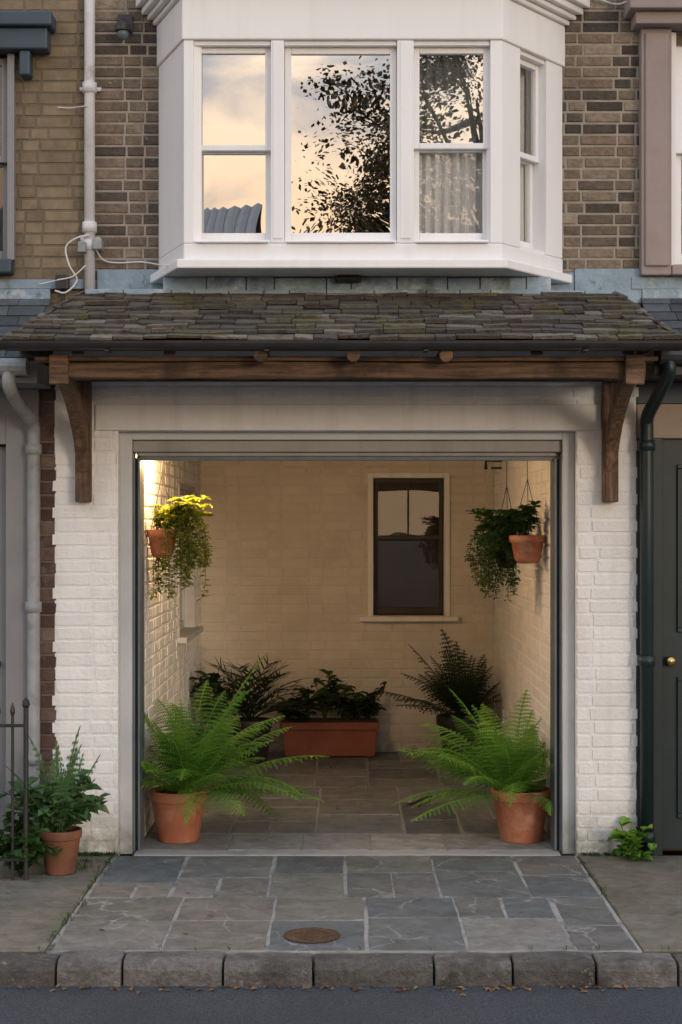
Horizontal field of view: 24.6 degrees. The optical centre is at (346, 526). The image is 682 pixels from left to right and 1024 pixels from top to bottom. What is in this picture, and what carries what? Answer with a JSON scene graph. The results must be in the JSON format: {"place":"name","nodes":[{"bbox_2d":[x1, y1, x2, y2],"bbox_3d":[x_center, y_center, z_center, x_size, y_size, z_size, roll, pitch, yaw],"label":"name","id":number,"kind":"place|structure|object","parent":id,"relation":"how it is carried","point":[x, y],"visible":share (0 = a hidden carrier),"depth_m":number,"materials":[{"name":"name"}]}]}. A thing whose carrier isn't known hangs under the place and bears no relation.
{"place":"outdoors","nodes":[
{"label":"outdoors","id":0,"kind":"place"},
{"bbox_2d":[0,981,681,1023],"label":"road","id":1,"kind":"structure","parent":0,"point":[339,1005],"depth_m":6.40,"materials":[{"name":"grey asphalt"}]},
{"bbox_2d":[6,891,663,995],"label":"fallen leaves","id":2,"kind":"object","parent":1,"relation":"on","point":[403,987],"visible":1,"depth_m":6.63,"materials":[{"name":"brown plant"}]},
{"bbox_2d":[0,950,681,986],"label":"kerb","id":3,"kind":"structure","parent":1,"relation":"on","point":[85,968],"depth_m":6.67,"materials":[{"name":"stone"}]},
{"bbox_2d":[0,855,681,955],"bbox_3d":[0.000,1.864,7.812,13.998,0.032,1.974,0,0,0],"label":"pavement","id":4,"kind":"structure","parent":0,"point":[644,897],"depth_m":7.79,"materials":[{"name":"grey concrete"}]},
{"bbox_2d":[0,698,29,880],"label":"iron railing","id":5,"kind":"object","parent":4,"relation":"on","point":[24,725],"visible":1,"depth_m":8.17,"materials":[{"name":"black metal"}]},
{"bbox_2d":[0,811,62,876],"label":"ivy plant","id":6,"kind":"object","parent":4,"relation":"on","point":[37,847],"visible":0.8,"depth_m":8.24,"materials":[{"name":"green plant"}]},
{"bbox_2d":[0,725,109,875],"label":"potted shrub","id":7,"kind":"object","parent":4,"relation":"on","point":[60,806],"visible":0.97,"depth_m":8.28,"materials":[{"name":"green plant"}]},
{"bbox_2d":[37,851,669,950],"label":"moss tufts","id":8,"kind":"object","parent":4,"relation":"on","point":[96,853],"visible":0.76,"depth_m":8.44,"materials":[{"name":"green plant"}]},
{"bbox_2d":[606,816,656,860],"bbox_3d":[1.576,1.738,8.676,0.280,0.228,0.214,0,0,0],"label":"ivy plant","id":9,"kind":"object","parent":4,"relation":"on","point":[628,839],"visible":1,"depth_m":8.64,"materials":[{"name":"green plant"}]},
{"bbox_2d":[636,438,681,855],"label":"front door","id":10,"kind":"structure","parent":4,"relation":"on","point":[668,641],"depth_m":8.85,"materials":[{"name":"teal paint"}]},
{"bbox_2d":[665,656,675,666],"bbox_3d":[1.825,0.760,8.818,0.060,0.060,0.060,0,0,0],"label":"door knob","id":11,"kind":"object","parent":10,"relation":"attached to","point":[670,661],"depth_m":8.79,"materials":[{"name":"gold metal"}]},
{"bbox_2d":[0,752,681,980],"bbox_3d":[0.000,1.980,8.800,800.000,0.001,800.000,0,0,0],"label":"ground","id":12,"kind":"structure","parent":0,"point":[671,852],"depth_m":9.46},
{"bbox_2d":[0,54,139,457],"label":"house mass","id":13,"kind":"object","parent":12,"relation":"on","point":[45,353],"depth_m":8.93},
{"bbox_2d":[0,389,39,844],"bbox_3d":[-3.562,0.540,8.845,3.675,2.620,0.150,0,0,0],"label":"front door","id":14,"kind":"structure","parent":13,"relation":"attached to","point":[13,559],"depth_m":8.77,"materials":[{"name":"grey paint"}]},
{"bbox_2d":[2,371,41,786],"bbox_3d":[-1.777,0.330,8.538,0.091,2.348,0.471,0,0,10],"label":"drainpipe","id":15,"kind":"object","parent":13,"relation":"attached to","point":[33,452],"visible":0.93,"depth_m":8.69,"materials":[{"name":"grey metal"}]},
{"bbox_2d":[0,298,50,357],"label":"porch roof","id":16,"kind":"structure","parent":13,"relation":"attached to","point":[14,313],"depth_m":8.64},
{"bbox_2d":[0,358,50,388],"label":"porch gutter","id":17,"kind":"object","parent":16,"relation":"attached to","point":[27,373],"visible":0.82,"depth_m":8.40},
{"bbox_2d":[0,279,83,301],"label":"roof flashing","id":18,"kind":"object","parent":16,"relation":"on","point":[21,289],"visible":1,"depth_m":8.77,"materials":[{"name":"grey metal"}]},
{"bbox_2d":[0,1,83,307],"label":"wall bricks","id":19,"kind":"object","parent":13,"relation":"attached to","point":[51,146],"depth_m":8.80,"materials":[{"name":"brown brick"}]},
{"bbox_2d":[0,53,15,260],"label":"sash window","id":20,"kind":"structure","parent":19,"relation":"attached to","point":[8,117],"depth_m":8.77,"materials":[{"name":"grey paint"}]},
{"bbox_2d":[0,66,2,250],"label":"window glass","id":21,"kind":"object","parent":20,"relation":"attached to","point":[1,208],"visible":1,"depth_m":8.88,"materials":[{"name":"glass"}]},
{"bbox_2d":[0,11,55,274],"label":"window hood","id":22,"kind":"object","parent":19,"relation":"attached to","point":[25,35],"depth_m":8.68,"materials":[{"name":"grey paint"}]},
{"bbox_2d":[0,0,83,304],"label":"wall mortar","id":23,"kind":"object","parent":19,"relation":"attached to","point":[40,151],"depth_m":8.80,"materials":[{"name":"beige concrete"}]},
{"bbox_2d":[55,275,69,301],"bbox_3d":[-1.585,-1.315,8.744,0.070,0.170,0.088,0,0,0],"label":"alarm box","id":24,"kind":"object","parent":19,"relation":"attached to","point":[62,285],"visible":0.69,"depth_m":8.70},
{"bbox_2d":[134,851,560,855],"bbox_3d":[0.005,1.875,8.873,2.410,0.049,0.123,0,0,0],"label":"door threshold","id":25,"kind":"object","parent":12,"relation":"on","point":[347,853],"depth_m":8.85,"materials":[{"name":"concrete"}]},
{"bbox_2d":[373,478,443,614],"bbox_3d":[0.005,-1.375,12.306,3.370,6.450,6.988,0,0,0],"label":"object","id":26,"kind":"object","parent":12,"relation":"on","point":[443,546],"depth_m":12.92,"materials":[{"name":"wood"}]},
{"bbox_2d":[669,31,681,276],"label":"wall bricks","id":27,"kind":"object","parent":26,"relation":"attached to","point":[678,39],"depth_m":8.80,"materials":[{"name":"brown brick"}]},
{"bbox_2d":[554,304,646,457],"bbox_3d":[3.550,-1.375,12.365,3.700,6.450,6.870,0,0,0],"label":"house mass","id":28,"kind":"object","parent":12,"relation":"on","point":[641,352],"depth_m":9.04,"materials":[{"name":"grey"}]},
{"bbox_2d":[46,856,641,973],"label":"driveway paving","id":29,"kind":"structure","parent":0,"point":[306,887],"depth_m":7.63,"materials":[{"name":"stone"}]},
{"bbox_2d":[284,927,339,942],"bbox_3d":[-0.155,1.843,7.060,0.256,0.006,0.256,0,0,0],"label":"manhole cover","id":30,"kind":"object","parent":29,"relation":"on","point":[311,935],"visible":1,"depth_m":7.05,"materials":[{"name":"metal"}]},
{"bbox_2d":[133,753,561,855],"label":"floor","id":31,"kind":"structure","parent":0,"point":[399,805],"depth_m":9.86,"materials":[{"name":"concrete"}]},
{"bbox_2d":[144,461,199,836],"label":"garage side wall bricks","id":32,"kind":"object","parent":31,"relation":"on","point":[153,623],"visible":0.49,"depth_m":10.22,"materials":[{"name":"beige brick"}]},
{"bbox_2d":[144,461,199,830],"bbox_3d":[-1.200,0.575,10.955,0.001,2.550,3.690,0,0,0],"label":"garage side wall mortar","id":33,"kind":"object","parent":32,"relation":"attached to","point":[164,612],"visible":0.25,"depth_m":10.32,"materials":[{"name":"beige concrete"}]},
{"bbox_2d":[177,483,202,642],"bbox_3d":[-1.216,0.260,11.725,0.173,1.140,1.270,0,0,0],"label":"side window frame","id":34,"kind":"object","parent":32,"relation":"attached to","point":[188,630],"visible":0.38,"depth_m":12.22,"materials":[{"name":"paint"}]},
{"bbox_2d":[180,495,186,620],"bbox_3d":[-1.266,0.249,11.725,0.038,0.969,1.000,0,0,0],"label":"side window glass","id":35,"kind":"object","parent":34,"relation":"attached to","point":[181,496],"visible":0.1,"depth_m":12.13,"materials":[{"name":"clear glass"}]},
{"bbox_2d":[148,752,544,833],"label":"garage floor slabs","id":36,"kind":"structure","parent":31,"relation":"on","point":[354,804],"depth_m":10.48,"materials":[{"name":"stone"}]},
{"bbox_2d":[189,668,246,768],"bbox_3d":[-0.978,1.457,11.890,0.455,0.782,0.354,0,0,0],"label":"potted shrub","id":37,"kind":"object","parent":36,"relation":"on","point":[213,681],"visible":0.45,"depth_m":11.88,"materials":[{"name":"green plant"}]},
{"bbox_2d":[194,651,322,764],"bbox_3d":[-0.665,1.426,12.178,1.037,0.843,0.979,0,0,0],"label":"potted palm","id":38,"kind":"object","parent":36,"relation":"on","point":[248,720],"visible":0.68,"depth_m":12.15,"materials":[{"name":"plant"}]},
{"bbox_2d":[269,669,386,756],"bbox_3d":[-0.149,1.497,12.559,0.962,0.706,0.396,0,0,0],"label":"planter trough","id":39,"kind":"object","parent":36,"relation":"on","point":[347,735],"visible":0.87,"depth_m":12.49,"materials":[{"name":"ceramic"}]},
{"bbox_2d":[406,796,439,805],"bbox_3d":[0.520,1.845,10.520,0.090,0.004,0.400,0,0,25],"label":"drain grate","id":40,"kind":"object","parent":36,"relation":"on","point":[413,803],"visible":0.69,"depth_m":10.48,"materials":[{"name":"metal"}]},
{"bbox_2d":[378,629,501,765],"bbox_3d":[0.717,1.327,12.208,0.954,1.041,1.124,0,0,0],"label":"potted fern","id":41,"kind":"object","parent":36,"relation":"on","point":[466,690],"visible":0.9,"depth_m":12.04,"materials":[{"name":"green plant"}]},
{"bbox_2d":[200,461,493,751],"bbox_3d":[0.005,0.575,12.800,2.410,2.550,0.001,0,0,0],"label":"garage back wall mortar","id":42,"kind":"object","parent":31,"relation":"on","point":[322,613],"visible":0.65,"depth_m":12.80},
{"bbox_2d":[200,461,493,751],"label":"garage back wall bricks","id":43,"kind":"object","parent":31,"relation":"on","point":[216,535],"visible":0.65,"depth_m":12.80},
{"bbox_2d":[360,473,457,620],"bbox_3d":[0.510,0.170,12.803,0.800,1.210,0.155,0,0,0],"label":"back window surround","id":44,"kind":"object","parent":43,"relation":"attached to","point":[446,616],"visible":1,"depth_m":12.78,"materials":[{"name":"white painted wood"}]},
{"bbox_2d":[374,479,442,613],"bbox_3d":[0.510,0.168,12.867,0.570,1.115,0.073,0,0,0],"label":"back window sash","id":45,"kind":"object","parent":44,"relation":"attached to","point":[407,610],"visible":1,"depth_m":12.84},
{"bbox_2d":[378,483,438,606],"bbox_3d":[0.510,0.157,12.867,0.500,1.024,0.038,0,0,0],"label":"back window glass","id":46,"kind":"object","parent":45,"relation":"in","point":[408,573],"visible":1,"depth_m":12.88,"materials":[{"name":"glass"}]},
{"bbox_2d":[140,834,553,850],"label":"floor border slabs","id":47,"kind":"structure","parent":31,"relation":"on","point":[339,842],"depth_m":9.12,"materials":[{"name":"grey stone"}]},
{"bbox_2d":[140,655,327,843],"bbox_3d":[-0.644,1.311,9.220,1.092,1.098,1.577,0,0,0],"label":"potted fern","id":48,"kind":"object","parent":47,"relation":"on","point":[178,808],"visible":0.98,"depth_m":9.10,"materials":[{"name":"green plant"}]},
{"bbox_2d":[80,431,578,856],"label":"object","id":49,"kind":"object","parent":47,"relation":"on","point":[575,854],"visible":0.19,"depth_m":8.83,"materials":[{"name":"white paint"}]},
{"bbox_2d":[40,388,54,827],"bbox_3d":[-1.675,0.500,8.806,0.100,2.700,0.001,0,0,0],"label":"wall mortar","id":50,"kind":"object","parent":49,"relation":"attached to","point":[45,575],"depth_m":8.81,"materials":[{"name":"grey concrete"}]},
{"bbox_2d":[41,385,55,784],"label":"wall bricks","id":51,"kind":"object","parent":49,"relation":"attached to","point":[48,568],"depth_m":8.80,"materials":[{"name":"brown brick"}]},
{"bbox_2d":[13,297,673,384],"bbox_3d":[-0.017,-0.989,8.337,3.411,0.529,0.878,0,0,0],"label":"canopy timber frame","id":52,"kind":"object","parent":49,"relation":"attached to","point":[629,367],"visible":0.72,"depth_m":8.04,"materials":[{"name":"brown wood"}]},
{"bbox_2d":[0,289,681,354],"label":"canopy slates","id":53,"kind":"object","parent":52,"relation":"on","point":[542,315],"visible":1,"depth_m":8.15,"materials":[{"name":"grey stone"}]},
{"bbox_2d":[0,340,681,352],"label":"canopy gutter","id":54,"kind":"object","parent":52,"relation":"attached to","point":[424,346],"visible":1,"depth_m":7.84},
{"bbox_2d":[52,351,638,853],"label":"front pier wall bricks","id":55,"kind":"object","parent":49,"relation":"attached to","point":[360,391],"visible":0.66,"depth_m":8.79,"materials":[{"name":"white brick"}]},
{"bbox_2d":[59,380,634,501],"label":"canopy brackets","id":56,"kind":"object","parent":55,"relation":"attached to","point":[77,397],"visible":0.89,"depth_m":8.69,"materials":[{"name":"brown wood"}]},
{"bbox_2d":[95,404,600,429],"bbox_3d":[0.010,-0.612,8.786,2.840,0.147,0.012,0,0,0],"label":"lintel band","id":57,"kind":"object","parent":55,"relation":"attached to","point":[347,416],"visible":1,"depth_m":8.78,"materials":[{"name":"paint"}]},
{"bbox_2d":[55,351,635,854],"bbox_3d":[-0.005,0.300,8.800,3.270,3.100,0.001,0,0,0],"label":"front pier wall mortar","id":58,"kind":"object","parent":49,"relation":"attached to","point":[351,399],"visible":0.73,"depth_m":8.80,"materials":[{"name":"white brick"}]},
{"bbox_2d":[120,432,574,853],"bbox_3d":[0.005,0.662,8.990,2.580,2.396,0.240,0,0,0],"label":"garage door frame","id":59,"kind":"object","parent":49,"relation":"attached to","point":[566,454],"visible":0.86,"depth_m":8.87,"materials":[{"name":"paint"}]},
{"bbox_2d":[133,458,561,850],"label":"door track","id":60,"kind":"structure","parent":59,"relation":"attached to","point":[555,645],"depth_m":8.93,"materials":[{"name":"metal"}]},
{"bbox_2d":[133,440,561,456],"bbox_3d":[0.005,-0.444,9.010,2.441,0.091,0.220,0,0,0],"label":"roller shutter housing","id":61,"kind":"object","parent":59,"relation":"attached to","point":[346,448],"visible":0.95,"depth_m":8.90,"materials":[{"name":"metal"}]},
{"bbox_2d":[140,457,553,460],"bbox_3d":[0.003,-0.386,8.947,2.365,0.022,0.025,0,0,0],"label":"shutter bottom rail","id":62,"kind":"object","parent":61,"relation":"attached to","point":[347,458],"visible":1,"depth_m":8.94,"materials":[{"name":"metal"}]},
{"bbox_2d":[636,404,681,438],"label":"door lintel","id":63,"kind":"structure","parent":49,"relation":"attached to","point":[667,423],"depth_m":8.81,"materials":[{"name":"beige stone"}]},
{"bbox_2d":[641,298,681,333],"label":"porch roof","id":64,"kind":"structure","parent":63,"relation":"on","point":[667,312],"depth_m":8.66,"materials":[{"name":"grey stone"}]},
{"bbox_2d":[638,361,675,855],"bbox_3d":[1.702,0.469,8.540,0.095,2.722,0.470,0,0,-8],"label":"drainpipe","id":65,"kind":"object","parent":64,"relation":"attached to","point":[646,449],"visible":0.98,"depth_m":8.69,"materials":[{"name":"black metal"}]},
{"bbox_2d":[632,277,681,298],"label":"roof flashing","id":66,"kind":"object","parent":64,"relation":"on","point":[661,287],"visible":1,"depth_m":8.77,"materials":[{"name":"grey metal"}]},
{"bbox_3d":[0.100,-2.150,9.915,2.440,1.800,2.210,0,0,0],"label":"bay","id":67,"kind":"object","parent":49,"relation":"on","visible":0},
{"bbox_2d":[335,276,360,282],"bbox_3d":[0.010,-1.342,8.496,0.140,0.034,0.053,0,0,0],"label":"air vent","id":68,"kind":"object","parent":67,"relation":"attached to","point":[347,279],"visible":1,"depth_m":8.47,"materials":[{"name":"metal"}]},
{"bbox_2d":[85,269,641,303],"bbox_3d":[0.138,-1.346,8.645,3.136,0.202,0.290,0,0,0],"label":"lead apron","id":69,"kind":"object","parent":67,"relation":"attached to","point":[594,281],"visible":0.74,"depth_m":8.52,"materials":[{"name":"grey metal"}]},
{"bbox_2d":[95,0,639,288],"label":"wall bricks","id":70,"kind":"object","parent":67,"relation":"attached to","point":[566,140],"depth_m":8.79,"materials":[{"name":"brown brick"}]},
{"bbox_2d":[80,0,101,292],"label":"white drainpipe","id":71,"kind":"object","parent":70,"relation":"attached to","point":[89,89],"visible":0.93,"depth_m":8.72,"materials":[{"name":"white plastic"}]},
{"bbox_2d":[78,238,103,252],"bbox_3d":[-1.425,-1.560,8.720,0.130,0.080,0.100,0,0,0],"label":"junction box","id":72,"kind":"object","parent":71,"relation":"attached to","point":[98,244],"visible":1,"depth_m":8.69,"materials":[{"name":"white plastic"}]},
{"bbox_2d":[38,105,166,293],"bbox_3d":[-1.284,-1.823,8.701,0.828,1.060,0.295,0,0,24],"label":"wall cable","id":73,"kind":"object","parent":70,"relation":"attached to","point":[75,275],"depth_m":8.70,"materials":[{"name":"white plastic"}]},
{"bbox_2d":[115,14,132,39],"bbox_3d":[-1.240,-2.785,8.718,0.092,0.170,0.148,0,0,0],"label":"security camera","id":74,"kind":"object","parent":70,"relation":"attached to","point":[123,26],"visible":1,"depth_m":8.67,"materials":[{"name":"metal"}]},
{"bbox_2d":[95,0,641,303],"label":"wall mortar","id":75,"kind":"object","parent":70,"relation":"attached to","point":[144,168],"depth_m":8.80,"materials":[{"name":"grey concrete"}]},
{"bbox_2d":[600,0,626,4],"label":"wall cable","id":76,"kind":"object","parent":70,"relation":"attached to","point":[613,3],"depth_m":8.76,"materials":[{"name":"white plastic"}]},
{"bbox_2d":[624,0,681,276],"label":"window surround","id":77,"kind":"object","parent":70,"relation":"attached to","point":[655,23],"visible":1,"depth_m":8.71,"materials":[{"name":"paint"}]},
{"bbox_2d":[672,32,681,264],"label":"sash window","id":78,"kind":"structure","parent":77,"relation":"attached to","point":[676,139],"depth_m":8.81,"materials":[{"name":"white paint"}]},
{"bbox_2d":[681,159,681,253],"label":"window glass","id":79,"kind":"object","parent":78,"relation":"attached to","point":[681,206],"visible":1,"depth_m":8.87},
{"bbox_2d":[419,67,530,241],"bbox_3d":[0.763,-2.050,8.563,0.860,1.120,0.225,0,0,-29],"label":"curtain cloth","id":80,"kind":"object","parent":67,"relation":"attached to","point":[450,192],"visible":0.34,"depth_m":8.46,"materials":[{"name":"fabric"}]},
{"bbox_2d":[392,688,553,843],"bbox_3d":[0.734,1.383,9.134,0.949,0.931,1.424,0,0,0],"label":"potted fern","id":81,"kind":"object","parent":47,"relation":"on","point":[521,798],"visible":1,"depth_m":9.09,"materials":[{"name":"green plant"}]},
{"bbox_2d":[493,461,549,836],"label":"garage side wall bricks","id":82,"kind":"object","parent":31,"relation":"on","point":[535,632],"visible":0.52,"depth_m":10.51,"materials":[{"name":"beige brick"}]},
{"bbox_2d":[484,461,501,468],"bbox_3d":[1.133,-0.482,12.100,0.134,0.084,0.028,0,0,0],"label":"wall hook","id":83,"kind":"object","parent":82,"relation":"attached to","point":[485,466],"depth_m":12.09,"materials":[{"name":"metal"}]},
{"bbox_2d":[494,461,549,833],"bbox_3d":[1.210,0.575,10.955,0.001,2.550,3.690,0,0,0],"label":"garage side wall mortar","id":84,"kind":"object","parent":31,"relation":"on","point":[525,610],"visible":0.2,"depth_m":10.56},
{"bbox_2d":[159,40,561,258],"bbox_3d":[0.080,-2.041,8.564,2.267,1.077,0.571,0,0,0],"label":"bay window frame","id":85,"kind":"object","parent":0,"point":[182,149],"visible":0.9,"depth_m":8.35,"materials":[{"name":"white wood"}]},
{"bbox_2d":[202,54,482,233],"bbox_3d":[-0.024,-2.045,8.386,1.510,0.957,0.038,0,0,0],"label":"bay window glass","id":86,"kind":"object","parent":85,"relation":"in","point":[340,143],"visible":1,"depth_m":8.37,"materials":[{"name":"clear glass"}]},
{"bbox_2d":[136,0,589,283],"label":"bay window mouldings","id":87,"kind":"object","parent":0,"point":[535,28],"visible":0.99,"depth_m":8.29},
{"bbox_2d":[636,382,681,403],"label":"porch fascia","id":88,"kind":"structure","parent":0,"point":[673,395],"depth_m":8.80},
{"bbox_2d":[644,350,681,381],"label":"porch gutter","id":89,"kind":"object","parent":88,"relation":"attached to","point":[653,371],"visible":0.48,"depth_m":8.39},
{"bbox_3d":[0.010,-0.695,11.000,2.620,0.150,3.800,0,0,0],"label":"garage ceiling","id":90,"kind":"object","parent":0,"visible":0},
{"bbox_2d":[146,461,213,600],"bbox_3d":[-0.989,-0.077,9.343,0.422,1.055,0.364,0,0,0],"label":"hanging basket","id":91,"kind":"object","parent":90,"relation":"hanging from","point":[163,540],"visible":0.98,"depth_m":9.28,"materials":[{"name":"ceramic"}]},
{"bbox_2d":[464,461,520,601],"bbox_3d":[0.941,-0.068,9.741,0.389,1.073,0.359,0,0,40],"label":"hanging basket","id":92,"kind":"object","parent":90,"relation":"hanging from","point":[502,560],"visible":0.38,"depth_m":9.70,"materials":[{"name":"plant"}]},
{"bbox_2d":[473,461,545,563],"bbox_3d":[0.983,-0.190,9.412,0.437,0.830,0.366,0,0,0],"label":"hanging basket","id":93,"kind":"object","parent":90,"relation":"hanging from","point":[525,546],"visible":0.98,"depth_m":9.38,"materials":[{"name":"ceramic"}]}
]}

